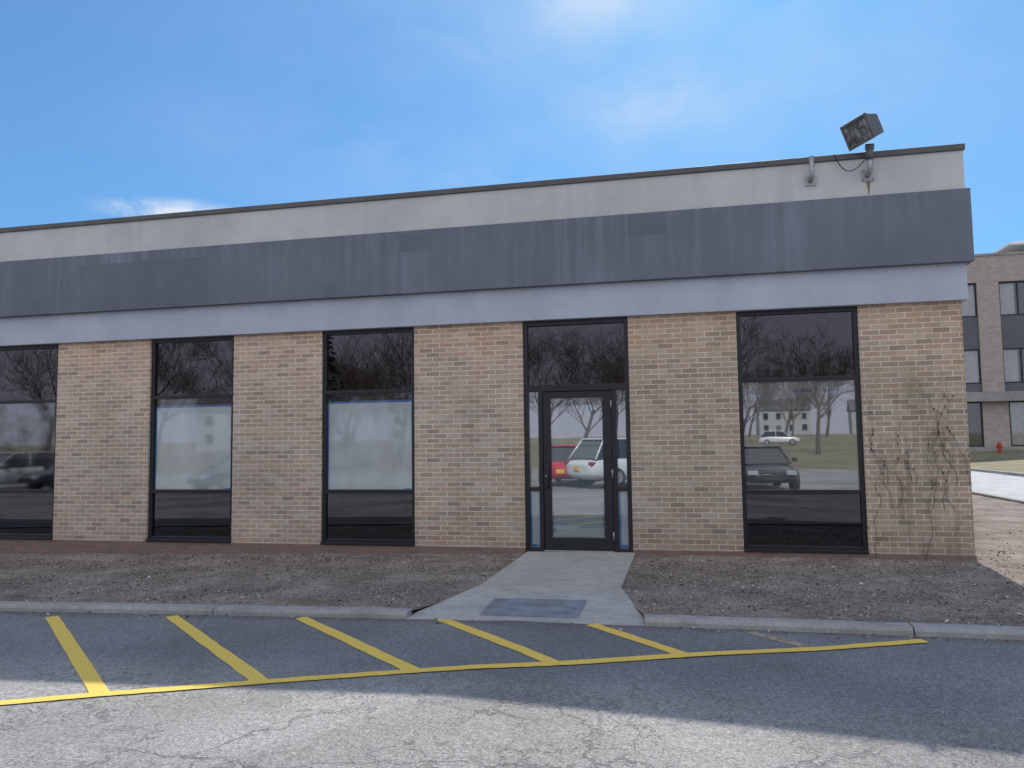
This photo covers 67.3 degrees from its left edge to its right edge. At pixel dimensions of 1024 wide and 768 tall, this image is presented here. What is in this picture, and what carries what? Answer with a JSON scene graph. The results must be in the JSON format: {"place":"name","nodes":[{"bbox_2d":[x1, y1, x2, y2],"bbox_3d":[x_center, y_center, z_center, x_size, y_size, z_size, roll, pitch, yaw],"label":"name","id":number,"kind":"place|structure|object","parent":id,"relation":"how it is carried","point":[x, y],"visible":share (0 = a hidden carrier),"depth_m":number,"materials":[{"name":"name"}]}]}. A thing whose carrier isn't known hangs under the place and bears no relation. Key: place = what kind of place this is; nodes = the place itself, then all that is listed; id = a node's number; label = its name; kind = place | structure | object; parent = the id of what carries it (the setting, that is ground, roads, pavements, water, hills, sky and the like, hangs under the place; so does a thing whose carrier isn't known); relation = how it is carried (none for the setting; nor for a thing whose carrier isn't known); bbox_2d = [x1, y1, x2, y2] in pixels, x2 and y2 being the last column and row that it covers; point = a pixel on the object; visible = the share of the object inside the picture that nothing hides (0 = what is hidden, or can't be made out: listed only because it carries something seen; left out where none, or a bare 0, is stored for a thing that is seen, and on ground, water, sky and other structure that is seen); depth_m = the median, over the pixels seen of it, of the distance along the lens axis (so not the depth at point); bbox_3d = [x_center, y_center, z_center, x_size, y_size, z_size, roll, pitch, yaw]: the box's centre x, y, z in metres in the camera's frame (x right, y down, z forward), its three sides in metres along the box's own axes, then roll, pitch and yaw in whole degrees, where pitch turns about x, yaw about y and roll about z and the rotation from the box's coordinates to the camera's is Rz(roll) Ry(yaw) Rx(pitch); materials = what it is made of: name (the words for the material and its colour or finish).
{"place":"outdoors","nodes":[
{"label":"outdoors","id":0,"kind":"place"},
{"bbox_2d":[0,553,524,610],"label":"mulch bed","id":1,"kind":"object","parent":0,"point":[248,583],"visible":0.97,"depth_m":9.09,"materials":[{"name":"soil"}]},
{"bbox_2d":[0,611,1023,767],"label":"parking lot","id":2,"kind":"structure","parent":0,"point":[935,702],"depth_m":4.69,"materials":[{"name":"grey asphalt"}]},
{"bbox_2d":[45,616,108,692],"bbox_3d":[-3.537,2.118,6.181,0.119,0.043,3.086,2,-5,-36],"label":"road marking","id":3,"kind":"object","parent":2,"relation":"on","point":[86,671],"visible":1,"depth_m":5.87,"materials":[{"name":"yellow paint"}]},
{"bbox_2d":[166,615,266,679],"bbox_3d":[-2.438,2.084,6.188,0.120,0.037,2.694,2,-5,-35],"label":"road marking","id":4,"kind":"object","parent":2,"relation":"on","point":[240,666],"visible":1,"depth_m":5.94,"materials":[{"name":"yellow paint"}]},
{"bbox_2d":[213,604,411,618],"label":"kerb","id":5,"kind":"structure","parent":2,"relation":"on","point":[317,611],"depth_m":7.09,"materials":[{"name":"concrete"}]},
{"bbox_2d":[296,617,417,669],"bbox_3d":[-1.295,2.045,6.138,0.119,0.031,2.208,2,-5,-35],"label":"road marking","id":6,"kind":"object","parent":2,"relation":"on","point":[374,652],"visible":1,"depth_m":5.97,"materials":[{"name":"yellow paint"}]},
{"bbox_2d":[0,639,927,704],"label":"road marking","id":7,"kind":"object","parent":2,"relation":"on","point":[373,673],"visible":1,"depth_m":5.27,"materials":[{"name":"yellow paint"}]},
{"bbox_2d":[437,619,557,661],"bbox_3d":[-0.159,2.010,6.077,0.119,0.014,1.720,2,-5,-33],"label":"road marking","id":8,"kind":"object","parent":2,"relation":"on","point":[511,645],"visible":1,"depth_m":5.96,"materials":[{"name":"yellow paint"}]},
{"bbox_2d":[587,623,686,652],"bbox_3d":[0.956,1.983,5.997,0.120,0.002,1.134,2,-5,-31],"label":"road marking","id":9,"kind":"object","parent":2,"relation":"on","point":[639,639],"visible":1,"depth_m":5.99,"materials":[{"name":"yellow paint"}]},
{"bbox_2d":[645,614,913,635],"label":"kerb","id":10,"kind":"structure","parent":2,"relation":"on","point":[823,626],"depth_m":6.20,"materials":[{"name":"concrete"}]},
{"bbox_2d":[748,631,813,646],"bbox_3d":[2.061,1.958,5.883,0.104,0.001,0.613,2,-5,-31],"label":"road marking","id":11,"kind":"object","parent":2,"relation":"on","point":[798,644],"visible":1,"depth_m":5.90,"materials":[{"name":"beige paint"}]},
{"bbox_2d":[909,623,1023,639],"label":"kerb","id":12,"kind":"structure","parent":2,"relation":"on","point":[968,631],"depth_m":5.91,"materials":[{"name":"concrete"}]},
{"bbox_2d":[0,0,1023,253],"label":"sky","id":13,"kind":"structure","parent":0,"point":[109,108],"materials":[{"name":"blue"}]},
{"bbox_2d":[406,551,644,625],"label":"walkway","id":14,"kind":"structure","parent":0,"point":[595,580],"depth_m":7.79,"materials":[{"name":"concrete"}]},
{"bbox_2d":[479,598,586,617],"bbox_3d":[0.206,2.055,7.087,0.903,0.038,0.622,-2,-4,12],"label":"tactile pad","id":15,"kind":"object","parent":14,"relation":"on","point":[535,607],"visible":1,"depth_m":7.06,"materials":[{"name":"grey concrete"}]},
{"bbox_2d":[412,602,644,618],"bbox_3d":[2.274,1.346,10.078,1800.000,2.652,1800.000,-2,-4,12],"label":"ground","id":16,"kind":"structure","parent":0,"point":[414,611],"depth_m":8.96,"materials":[{"name":"grey concrete"}]},
{"bbox_2d":[0,601,219,614],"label":"kerb","id":17,"kind":"structure","parent":16,"relation":"on","point":[141,608],"depth_m":7.56,"materials":[{"name":"concrete"}]},
{"bbox_2d":[0,143,976,560],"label":"brick building","id":18,"kind":"structure","parent":16,"relation":"on","point":[680,361],"depth_m":10.68,"materials":[{"name":"beige brick"}]},
{"bbox_2d":[0,344,58,539],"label":"window","id":19,"kind":"structure","parent":18,"relation":"in","point":[28,374],"depth_m":12.45,"materials":[{"name":"black glass"}]},
{"bbox_2d":[145,336,233,542],"bbox_3d":[-4.894,0.836,11.762,1.450,3.110,0.145,-2,-4,12],"label":"window","id":20,"kind":"structure","parent":18,"relation":"in","point":[191,446],"depth_m":11.80,"materials":[{"name":"black glass"}]},
{"bbox_2d":[320,327,414,545],"bbox_3d":[-2.078,0.752,11.138,1.435,3.110,0.145,-2,-4,12],"label":"window","id":21,"kind":"structure","parent":18,"relation":"in","point":[368,459],"depth_m":11.17,"materials":[{"name":"black glass"}]},
{"bbox_2d":[542,390,614,550],"bbox_3d":[0.893,1.167,10.417,0.948,2.145,0.136,-2,-4,12],"label":"door","id":22,"kind":"structure","parent":18,"relation":"in","point":[583,500],"depth_m":10.46,"materials":[{"name":"black metal"}]},
{"bbox_2d":[736,306,868,553],"bbox_3d":[3.689,0.579,9.860,1.488,3.110,0.145,-2,-4,12],"label":"window","id":23,"kind":"structure","parent":18,"relation":"in","point":[804,493],"depth_m":9.89,"materials":[{"name":"black glass"}]},
{"bbox_2d":[805,156,816,185],"bbox_3d":[3.831,-2.732,9.859,0.140,0.349,0.135,-2,-4,12],"label":"conduit stub","id":24,"kind":"object","parent":18,"relation":"attached to","point":[810,179],"visible":1,"depth_m":9.82,"materials":[{"name":"metal"}]},
{"bbox_2d":[834,112,883,194],"bbox_3d":[4.404,-2.880,9.716,0.366,0.980,0.518,2,-5,-29],"label":"floodlight","id":25,"kind":"object","parent":18,"relation":"on","point":[861,129],"visible":1,"depth_m":9.64,"materials":[{"name":"metal"}]},
{"bbox_2d":[860,383,970,559],"bbox_3d":[4.977,1.027,9.467,1.201,2.245,0.029,-2,-4,12],"label":"climbing vine","id":26,"kind":"object","parent":18,"relation":"attached to","point":[934,452],"visible":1,"depth_m":9.46,"materials":[{"name":"brown plant"}]},
{"bbox_2d":[622,554,1023,626],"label":"mulch bed","id":27,"kind":"object","parent":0,"point":[982,593],"visible":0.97,"depth_m":7.66,"materials":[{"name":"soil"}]},
{"bbox_2d":[970,449,1023,472],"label":"lawn","id":28,"kind":"structure","parent":0,"point":[1010,460],"depth_m":37.68,"materials":[{"name":"green plant"}]},
{"bbox_2d":[961,241,1023,451],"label":"building","id":29,"kind":"structure","parent":28,"relation":"on","point":[992,307],"depth_m":50.61,"materials":[{"name":"brick"}]},
{"bbox_2d":[961,283,977,317],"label":"window","id":30,"kind":"structure","parent":29,"relation":"in","point":[968,307],"depth_m":51.29,"materials":[{"name":"grey glass"}]},
{"bbox_2d":[964,349,981,383],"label":"window","id":31,"kind":"structure","parent":29,"relation":"in","point":[971,358],"depth_m":50.99,"materials":[{"name":"grey glass"}]},
{"bbox_2d":[967,402,983,446],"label":"window","id":32,"kind":"structure","parent":29,"relation":"in","point":[973,407],"depth_m":50.96,"materials":[{"name":"grey glass"}]},
{"bbox_2d":[998,281,1023,315],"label":"window","id":33,"kind":"structure","parent":29,"relation":"in","point":[1011,296],"depth_m":50.80,"materials":[{"name":"grey glass"}]},
{"bbox_2d":[1002,348,1023,382],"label":"window","id":34,"kind":"structure","parent":29,"relation":"in","point":[1013,360],"depth_m":50.48,"materials":[{"name":"grey glass"}]},
{"bbox_2d":[1008,401,1023,446],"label":"window","id":35,"kind":"structure","parent":29,"relation":"in","point":[1016,408],"depth_m":50.31,"materials":[{"name":"grey glass"}]},
{"bbox_2d":[996,441,1002,452],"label":"fire hydrant","id":36,"kind":"object","parent":28,"relation":"on","point":[998,446],"visible":0.97,"depth_m":45.95,"materials":[{"name":"red metal"}]},
{"bbox_2d":[971,471,1023,499],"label":"driveway","id":37,"kind":"structure","parent":0,"point":[1010,486],"depth_m":23.38,"materials":[{"name":"concrete"}]},
{"bbox_2d":[971,468,1023,476],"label":"kerb","id":38,"kind":"structure","parent":37,"relation":"on","point":[1000,472],"depth_m":29.40,"materials":[{"name":"concrete"}]},
{"bbox_2d":[972,491,1023,503],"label":"kerb","id":39,"kind":"structure","parent":37,"relation":"on","point":[999,497],"depth_m":17.81,"materials":[{"name":"concrete"}]},
{"bbox_2d":[972,494,1023,560],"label":"mulch bed","id":40,"kind":"object","parent":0,"point":[994,518],"visible":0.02,"depth_m":12.35,"materials":[{"name":"soil"}]}
]}

